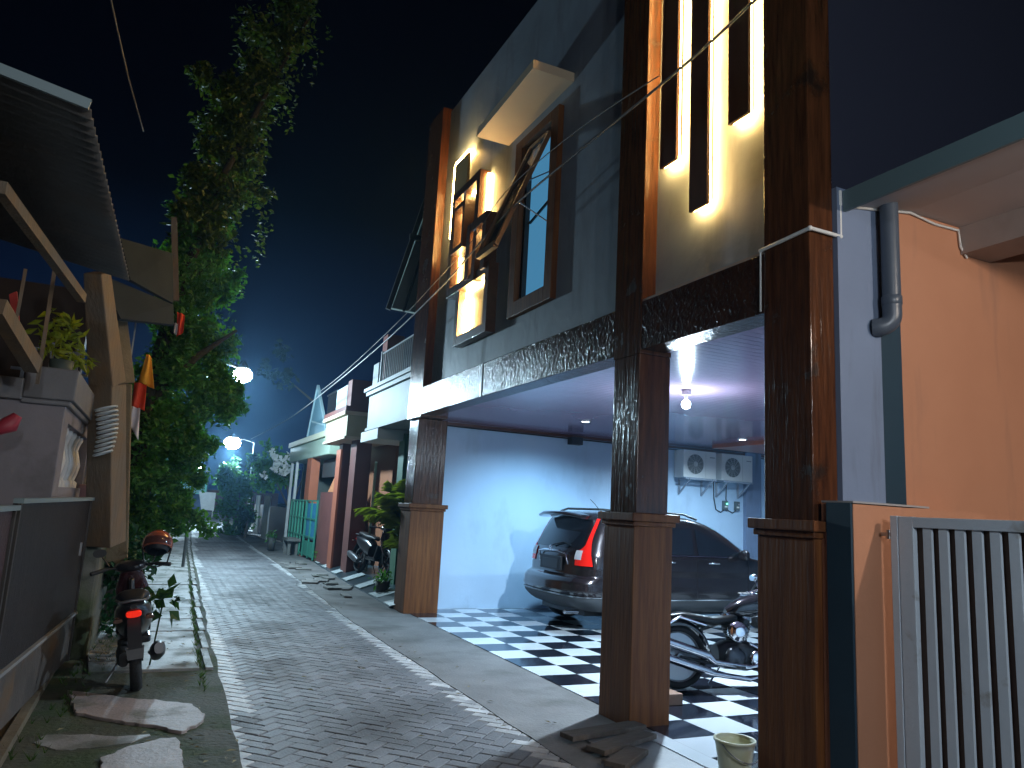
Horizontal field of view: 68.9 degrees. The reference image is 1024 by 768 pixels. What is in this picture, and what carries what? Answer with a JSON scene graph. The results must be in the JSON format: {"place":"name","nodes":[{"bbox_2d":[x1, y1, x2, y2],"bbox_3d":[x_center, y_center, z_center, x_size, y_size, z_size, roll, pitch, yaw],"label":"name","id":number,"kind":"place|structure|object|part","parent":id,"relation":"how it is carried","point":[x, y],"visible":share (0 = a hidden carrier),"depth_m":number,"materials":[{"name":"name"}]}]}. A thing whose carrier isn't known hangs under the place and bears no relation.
{"place":"outdoors","nodes":[
{"label":"outdoors","id":0,"kind":"place"},
{"bbox_2d":[1,525,242,767],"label":"verge","id":1,"kind":"structure","parent":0,"point":[216,743],"depth_m":5.30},
{"bbox_2d":[0,672,54,767],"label":"kerb","id":2,"kind":"structure","parent":1,"relation":"on","point":[11,729],"depth_m":4.94,"materials":[{"name":"grey concrete"}]},
{"bbox_2d":[0,63,178,712],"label":"house","id":3,"kind":"structure","parent":1,"relation":"on","point":[56,207],"depth_m":5.56,"materials":[{"name":"paint"}]},
{"bbox_2d":[0,505,20,612],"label":"panel gate","id":4,"kind":"structure","parent":3,"relation":"attached to","point":[8,513],"depth_m":4.33,"materials":[{"name":"metal"}]},
{"bbox_2d":[0,413,21,434],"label":"red bag","id":5,"kind":"object","parent":3,"relation":"on","point":[10,423],"visible":1,"depth_m":5.09,"materials":[{"name":"red fabric"}]},
{"bbox_2d":[9,291,19,320],"bbox_3d":[-3.438,-0.528,5.159,0.084,0.227,0.030,8,-11,-24],"label":"cloth","id":6,"kind":"object","parent":3,"relation":"hanging from","point":[13,297],"visible":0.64,"depth_m":5.15,"materials":[{"name":"red fabric"}]},
{"bbox_2d":[0,497,94,729],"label":"panel gate","id":7,"kind":"structure","parent":3,"relation":"attached to","point":[38,613],"depth_m":5.37,"materials":[{"name":"metal"}]},
{"bbox_2d":[25,308,100,376],"bbox_3d":[-3.649,-0.302,6.112,0.482,0.576,0.725,2,-10,9],"label":"potted plant","id":8,"kind":"object","parent":3,"relation":"on","point":[58,335],"visible":0.91,"depth_m":6.03,"materials":[{"name":"green plant"}]},
{"bbox_2d":[92,405,118,456],"bbox_3d":[-3.768,0.433,6.912,0.222,0.495,0.192,8,-11,-24],"label":"spiral streamer","id":9,"kind":"object","parent":3,"relation":"attached to","point":[106,421],"visible":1,"depth_m":6.88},
{"bbox_2d":[131,323,153,438],"bbox_3d":[-4.173,-0.044,8.408,0.286,1.352,0.063,8,-11,-24],"label":"flag","id":10,"kind":"object","parent":3,"relation":"attached to","point":[139,390],"visible":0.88,"depth_m":8.39,"materials":[{"name":"fabric"}]},
{"bbox_2d":[33,734,150,750],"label":"paving slab","id":11,"kind":"structure","parent":1,"relation":"on","point":[58,742],"depth_m":4.81,"materials":[{"name":"stone"}]},
{"bbox_2d":[8,577,210,761],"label":"weeds","id":12,"kind":"object","parent":1,"relation":"on","point":[201,674],"visible":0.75,"depth_m":6.57,"materials":[{"name":"plant"}]},
{"bbox_2d":[90,548,170,691],"bbox_3d":[-3.396,2.043,6.691,0.683,1.120,1.842,-2,-6,-28],"label":"scooter","id":13,"kind":"object","parent":1,"relation":"on","point":[133,614],"visible":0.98,"depth_m":6.12,"materials":[{"name":"metal"}]},
{"bbox_2d":[142,530,172,567],"bbox_3d":[-3.369,1.565,7.085,0.270,0.361,0.310,8,-11,-24],"label":"helmet","id":14,"kind":"object","parent":13,"relation":"hanging from","point":[161,539],"visible":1,"depth_m":7.02,"materials":[{"name":"paint"}]},
{"bbox_2d":[98,522,162,637],"bbox_3d":[-4.279,2.206,8.302,0.725,1.286,1.294,5,-10,-11],"label":"fern","id":15,"kind":"object","parent":1,"relation":"on","point":[134,549],"visible":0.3,"depth_m":8.19,"materials":[{"name":"green plant"}]},
{"bbox_2d":[67,690,204,733],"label":"paving slab","id":16,"kind":"structure","parent":1,"relation":"on","point":[175,717],"depth_m":5.47,"materials":[{"name":"grey stone"}]},
{"bbox_2d":[99,737,183,767],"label":"paving slab","id":17,"kind":"structure","parent":1,"relation":"on","point":[162,753],"depth_m":4.55,"materials":[{"name":"grey stone"}]},
{"bbox_2d":[104,0,331,616],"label":"vine tree","id":18,"kind":"object","parent":1,"relation":"on","point":[200,210],"visible":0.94,"depth_m":11.36,"materials":[{"name":"green plant"}]},
{"bbox_2d":[173,312,184,336],"bbox_3d":[-4.564,-0.817,10.233,0.130,0.347,0.063,8,-11,-24],"label":"flag","id":19,"kind":"object","parent":18,"relation":"attached to","point":[178,327],"visible":0.99,"depth_m":10.23,"materials":[{"name":"red fabric"}]},
{"bbox_2d":[56,556,600,767],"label":"leaf litter","id":20,"kind":"object","parent":1,"relation":"on","point":[262,673],"visible":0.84,"depth_m":6.58,"materials":[{"name":"plant"}]},
{"bbox_2d":[110,0,143,131],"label":"overhead cable","id":21,"kind":"object","parent":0,"point":[113,11],"visible":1,"depth_m":9.26,"materials":[{"name":"black rubber"}]},
{"bbox_2d":[87,537,212,673],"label":"footpath","id":22,"kind":"structure","parent":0,"point":[176,656],"depth_m":8.52,"materials":[{"name":"concrete"}]},
{"bbox_2d":[143,574,184,664],"bbox_3d":[-3.313,2.225,7.004,0.390,0.864,0.402,10,-12,-35],"label":"shrub","id":23,"kind":"object","parent":22,"relation":"on","point":[160,596],"visible":0.88,"depth_m":7.06,"materials":[{"name":"green plant"}]},
{"bbox_2d":[181,360,251,566],"bbox_3d":[-6.643,1.763,16.920,1.014,4.753,0.455,8,-11,-24],"label":"street lamp","id":24,"kind":"object","parent":22,"relation":"on","point":[243,372],"visible":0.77,"depth_m":17.21,"materials":[{"name":"metal"}]},
{"bbox_2d":[218,503,286,511],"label":"ground","id":25,"kind":"structure","parent":0,"point":[281,505],"depth_m":193.43,"materials":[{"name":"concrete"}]},
{"bbox_2d":[154,481,278,511],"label":"end building","id":26,"kind":"structure","parent":25,"relation":"on","point":[274,499],"depth_m":78.60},
{"bbox_2d":[0,0,537,503],"label":"sky","id":27,"kind":"structure","parent":0,"point":[349,180],"materials":[{"name":"blue"}]},
{"bbox_2d":[283,385,350,556],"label":"mint house","id":28,"kind":"structure","parent":0,"point":[313,455],"depth_m":22.16,"materials":[{"name":"white paint"}]},
{"bbox_2d":[288,499,306,553],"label":"green gate","id":29,"kind":"structure","parent":28,"relation":"attached to","point":[296,518],"depth_m":22.89,"materials":[{"name":"green metal"}]},
{"bbox_2d":[301,500,318,559],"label":"blue gate","id":30,"kind":"structure","parent":28,"relation":"attached to","point":[310,523],"depth_m":20.78,"materials":[{"name":"blue metal"}]},
{"bbox_2d":[362,565,394,588],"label":"porch floor","id":31,"kind":"structure","parent":0,"point":[369,572],"depth_m":16.16,"materials":[{"name":"grey tile"}]},
{"bbox_2d":[347,523,392,576],"bbox_3d":[-2.906,3.449,15.830,0.719,1.179,1.939,19,-17,-32],"label":"scooter","id":32,"kind":"object","parent":31,"relation":"on","point":[366,543],"visible":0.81,"depth_m":15.85,"materials":[{"name":"black plastic"}]},
{"bbox_2d":[365,461,377,570],"bbox_3d":[-3.018,2.877,15.986,0.050,2.359,1.406,5,-10,-11],"label":"leaning pole","id":33,"kind":"object","parent":31,"relation":"on","point":[373,494],"visible":0.57,"depth_m":15.74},
{"bbox_2d":[353,479,405,548],"bbox_3d":[-1.817,2.679,13.065,1.829,2.051,1.758,8,-11,-24],"label":"areca palm","id":34,"kind":"object","parent":31,"relation":"on","point":[388,513],"visible":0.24,"depth_m":12.72,"materials":[{"name":"green plant"}]},
{"bbox_2d":[191,511,575,767],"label":"road","id":35,"kind":"structure","parent":0,"point":[345,712],"depth_m":6.49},
{"bbox_2d":[199,492,215,515],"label":"white board","id":36,"kind":"object","parent":35,"relation":"on","point":[207,500],"visible":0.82,"depth_m":55.08,"materials":[{"name":"paint"}]},
{"bbox_2d":[212,461,236,528],"bbox_3d":[-12.958,5.178,34.261,1.659,3.192,1.496,8,-11,-24],"label":"bush","id":37,"kind":"object","parent":35,"relation":"on","point":[223,475],"visible":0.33,"depth_m":34.15,"materials":[{"name":"green plant"}]},
{"bbox_2d":[223,455,241,527],"bbox_3d":[-14.258,5.441,37.763,1.085,3.714,1.157,8,-11,-24],"label":"bush","id":38,"kind":"object","parent":35,"relation":"on","point":[235,463],"visible":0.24,"depth_m":38.01,"materials":[{"name":"plant"}]},
{"bbox_2d":[219,514,653,767],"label":"verge","id":39,"kind":"structure","parent":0,"point":[527,703],"depth_m":7.50,"materials":[{"name":"concrete"}]},
{"bbox_2d":[212,470,260,534],"bbox_3d":[-11.974,5.333,32.506,2.155,3.320,1.884,8,-11,-24],"label":"bush","id":40,"kind":"object","parent":39,"relation":"on","point":[239,489],"visible":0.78,"depth_m":32.35,"materials":[{"name":"green plant"}]},
{"bbox_2d":[224,433,254,505],"bbox_3d":[-14.552,5.054,39.253,1.557,4.943,0.840,8,-11,-24],"label":"street lamp","id":41,"kind":"object","parent":39,"relation":"on","point":[232,441],"visible":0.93,"depth_m":39.22,"materials":[{"name":"metal"}]},
{"bbox_2d":[234,506,257,537],"bbox_3d":[-10.686,5.524,29.835,0.785,1.268,1.000,2,-10,7],"label":"bush","id":42,"kind":"object","parent":39,"relation":"on","point":[242,513],"visible":1,"depth_m":29.77,"materials":[{"name":"green plant"}]},
{"bbox_2d":[245,452,262,531],"bbox_3d":[-12.449,5.144,35.714,0.970,3.802,0.949,8,-11,-24],"label":"bush","id":43,"kind":"object","parent":39,"relation":"on","point":[253,457],"visible":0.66,"depth_m":35.88,"materials":[{"name":"green plant"}]},
{"bbox_2d":[253,495,261,533],"bbox_3d":[-11.814,6.037,34.593,0.050,1.734,1.440,8,-11,-24],"label":"fence board","id":44,"kind":"object","parent":39,"relation":"on","point":[257,506],"visible":0.71,"depth_m":34.27,"materials":[{"name":"white paint"}]},
{"bbox_2d":[260,496,270,539],"bbox_3d":[-9.987,5.411,30.291,0.050,1.714,1.600,8,-11,-24],"label":"fence board","id":45,"kind":"object","parent":39,"relation":"on","point":[266,514],"visible":0.86,"depth_m":30.09,"materials":[{"name":"white paint"}]},
{"bbox_2d":[252,504,287,541],"bbox_3d":[-10.175,5.856,31.726,0.100,1.300,13.000,8,-11,-24],"label":"fence","id":46,"kind":"object","parent":39,"relation":"on","point":[277,516],"visible":0.29,"depth_m":30.46,"materials":[{"name":"grey metal"}]},
{"bbox_2d":[264,530,276,549],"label":"potted plant","id":47,"kind":"object","parent":39,"relation":"on","point":[271,540],"visible":1,"depth_m":23.03,"materials":[{"name":"green plant"}]},
{"bbox_2d":[249,437,300,526],"bbox_3d":[-8.519,3.869,27.056,1.970,3.831,1.334,8,-11,-24],"label":"flowering tree","id":48,"kind":"object","parent":39,"relation":"on","point":[275,467],"visible":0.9,"depth_m":27.00,"materials":[{"name":"white plant"}]},
{"bbox_2d":[257,339,313,401],"bbox_3d":[-7.511,2.045,25.514,2.936,7.011,1.068,11,-12,-38],"label":"tree","id":49,"kind":"object","parent":39,"relation":"on","point":[286,374],"visible":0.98,"depth_m":25.36,"materials":[{"name":"green plant"}]},
{"bbox_2d":[282,537,300,555],"bbox_3d":[-6.606,4.844,22.290,0.380,0.500,1.000,8,-11,-24],"label":"stone bench","id":50,"kind":"object","parent":39,"relation":"on","point":[288,544],"visible":0.98,"depth_m":22.00,"materials":[{"name":"grey stone"}]},
{"bbox_2d":[280,560,352,597],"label":"broken paving","id":51,"kind":"structure","parent":39,"relation":"on","point":[317,578],"depth_m":15.17,"materials":[{"name":"grey stone"}]},
{"bbox_2d":[312,558,394,607],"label":"tiled ramp","id":52,"kind":"structure","parent":39,"relation":"on","point":[360,581],"depth_m":14.55,"materials":[{"name":"white tile"}]},
{"bbox_2d":[367,569,392,592],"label":"potted plant","id":53,"kind":"object","parent":52,"relation":"on","point":[382,583],"visible":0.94,"depth_m":13.16,"materials":[{"name":"green plant"}]},
{"bbox_2d":[322,334,404,572],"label":"brown column house","id":54,"kind":"structure","parent":39,"relation":"on","point":[345,420],"depth_m":17.67,"materials":[{"name":"black paint"}]},
{"bbox_2d":[314,492,332,564],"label":"sheet gate","id":55,"kind":"structure","parent":54,"relation":"attached to","point":[323,528],"depth_m":19.33,"materials":[{"name":"brown metal"}]},
{"bbox_2d":[328,480,333,491],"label":"wing wall","id":56,"kind":"structure","parent":54,"relation":"attached to","point":[331,488],"depth_m":19.22,"materials":[{"name":"beige paint"}]},
{"bbox_2d":[361,199,423,584],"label":"house","id":57,"kind":"structure","parent":39,"relation":"on","point":[388,422],"depth_m":14.46,"materials":[{"name":"white paint"}]},
{"bbox_2d":[560,721,645,741],"bbox_3d":[0.686,2.578,5.554,0.732,0.035,0.150,10,-12,-34],"label":"plank","id":58,"kind":"object","parent":39,"relation":"on","point":[586,733],"visible":1,"depth_m":5.50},
{"bbox_2d":[585,732,716,767],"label":"entrance slab","id":59,"kind":"structure","parent":39,"relation":"on","point":[659,756],"depth_m":5.06,"materials":[{"name":"grey concrete"}]},
{"bbox_2d":[586,729,656,755],"bbox_3d":[0.785,2.540,5.300,0.160,0.035,0.646,-6,-13,43],"label":"plank","id":60,"kind":"object","parent":59,"relation":"on","point":[608,746],"visible":0.98,"depth_m":5.25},
{"bbox_2d":[604,745,647,767],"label":"plank","id":61,"kind":"object","parent":59,"relation":"on","point":[628,756],"visible":1,"depth_m":4.91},
{"bbox_2d":[652,732,718,767],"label":"threshold","id":62,"kind":"object","parent":59,"relation":"on","point":[699,758],"visible":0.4,"depth_m":5.21,"materials":[{"name":"white tile"}]},
{"bbox_2d":[713,732,757,767],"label":"bucket","id":63,"kind":"object","parent":62,"relation":"on","point":[734,750],"visible":0.94,"depth_m":4.64,"materials":[{"name":"plastic"}]},
{"bbox_2d":[821,500,984,767],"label":"gate pier","id":64,"kind":"structure","parent":39,"relation":"on","point":[859,693],"depth_m":4.19,"materials":[{"name":"orange paint"}]},
{"bbox_2d":[881,516,1023,767],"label":"slatted gate","id":65,"kind":"structure","parent":64,"relation":"attached to","point":[958,603],"depth_m":3.83,"materials":[{"name":"metal"}]},
{"bbox_2d":[410,608,757,767],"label":"garage floor","id":66,"kind":"structure","parent":0,"point":[550,645],"depth_m":8.31,"materials":[{"name":"tile"}]},
{"bbox_2d":[524,499,757,627],"bbox_3d":[2.478,2.879,12.062,4.519,1.867,2.180,8,-11,-27],"label":"parked car","id":67,"kind":"object","parent":66,"relation":"on","point":[713,570],"visible":0.58,"depth_m":11.18,"materials":[{"name":"paint"}]},
{"bbox_3d":[0.770,2.232,11.259,0.294,0.420,1.320,8,-11,-27],"label":"rear window","id":68,"kind":"part","parent":67,"relation":"part of","materials":[{"name":"black glass"}]},
{"bbox_3d":[2.436,2.349,11.174,0.680,0.400,0.105,8,-11,-27],"label":"door window","id":69,"kind":"part","parent":67,"relation":"part of","materials":[{"name":"black glass"}]},
{"bbox_3d":[3.207,2.463,11.560,0.900,0.389,0.102,8,-11,-27],"label":"door window","id":70,"kind":"part","parent":67,"relation":"part of","materials":[{"name":"black glass"}]},
{"bbox_2d":[393,0,1023,767],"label":"house","id":71,"kind":"structure","parent":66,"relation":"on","point":[607,284],"depth_m":6.43,"materials":[{"name":"white paint"}]},
{"bbox_2d":[320,75,659,391],"bbox_3d":[-1.575,-1.138,11.051,0.010,1.026,12.433,8,-11,-24],"label":"overhead cable","id":72,"kind":"object","parent":71,"relation":"attached to","point":[506,191],"visible":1,"depth_m":7.77,"materials":[{"name":"black rubber"}]},
{"bbox_2d":[251,0,756,438],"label":"overhead cable","id":73,"kind":"object","parent":71,"relation":"attached to","point":[732,21],"visible":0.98,"depth_m":6.81,"materials":[{"name":"black rubber"}]},
{"bbox_2d":[476,104,563,319],"bbox_3d":[0.024,-2.027,8.750,0.784,2.300,1.140,8,-11,-24],"label":"window","id":74,"kind":"structure","parent":71,"relation":"in","point":[540,226],"depth_m":8.83,"materials":[{"name":"brown wood"}]},
{"bbox_2d":[682,389,690,408],"bbox_3d":[1.912,0.170,8.195,0.100,0.210,0.100,8,-11,-24],"label":"ceiling bulb","id":75,"kind":"object","parent":71,"relation":"hanging from","point":[686,403],"visible":1,"depth_m":8.16,"materials":[{"name":"white glass"}]},
{"bbox_2d":[674,449,716,495],"bbox_3d":[3.539,1.713,14.349,0.780,0.840,0.360,8,-11,-24],"label":"air conditioner","id":76,"kind":"object","parent":71,"relation":"attached to","point":[689,465],"visible":1,"depth_m":14.26,"materials":[{"name":"white plastic"}]},
{"bbox_2d":[713,481,727,512],"bbox_3d":[4.114,2.234,14.714,0.345,0.600,0.081,8,-11,-24],"label":"switch box","id":77,"kind":"object","parent":71,"relation":"attached to","point":[724,505],"visible":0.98,"depth_m":14.71,"materials":[{"name":"white plastic"}]},
{"bbox_2d":[725,485,739,512],"bbox_3d":[4.390,2.270,14.840,0.335,0.601,0.081,8,-11,-24],"label":"switch box","id":78,"kind":"object","parent":71,"relation":"attached to","point":[736,506],"visible":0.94,"depth_m":14.83,"materials":[{"name":"white plastic"}]},
{"bbox_2d":[715,453,752,498],"bbox_3d":[4.361,1.823,14.724,0.780,0.840,0.360,8,-11,-24],"label":"air conditioner","id":79,"kind":"object","parent":71,"relation":"attached to","point":[732,468],"visible":0.99,"depth_m":14.62,"materials":[{"name":"white plastic"}]},
{"bbox_2d":[758,190,842,311],"bbox_3d":[1.912,-0.876,4.960,0.299,0.760,0.458,8,-11,-24],"label":"conduit pipe","id":80,"kind":"object","parent":71,"relation":"attached to","point":[802,231],"visible":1,"depth_m":4.86,"materials":[{"name":"white plastic"}]},
{"bbox_2d":[670,574,757,688],"bbox_3d":[2.299,2.470,7.514,2.173,1.124,0.851,5,-17,-11],"label":"cruiser motorcycle","id":81,"kind":"object","parent":66,"relation":"on","point":[692,653],"visible":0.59,"depth_m":7.31,"materials":[{"name":"metal"}]},
{"bbox_2d":[669,689,682,705],"bbox_3d":[1.380,2.789,6.644,0.210,0.095,0.180,8,-11,-24],"label":"wooden block","id":82,"kind":"object","parent":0,"point":[675,697],"depth_m":6.58,"materials":[{"name":"brown wood"}]},
{"bbox_2d":[832,112,1023,520],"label":"neighbour house","id":83,"kind":"structure","parent":0,"point":[930,401],"depth_m":4.98,"materials":[{"name":"orange paint"}]},
{"bbox_2d":[872,202,902,336],"bbox_3d":[2.440,-0.770,4.879,0.186,0.938,0.124,-1,-11,23],"label":"drain pipe","id":84,"kind":"object","parent":83,"relation":"attached to","point":[888,321],"visible":0.93,"depth_m":4.82,"materials":[{"name":"grey plastic"}]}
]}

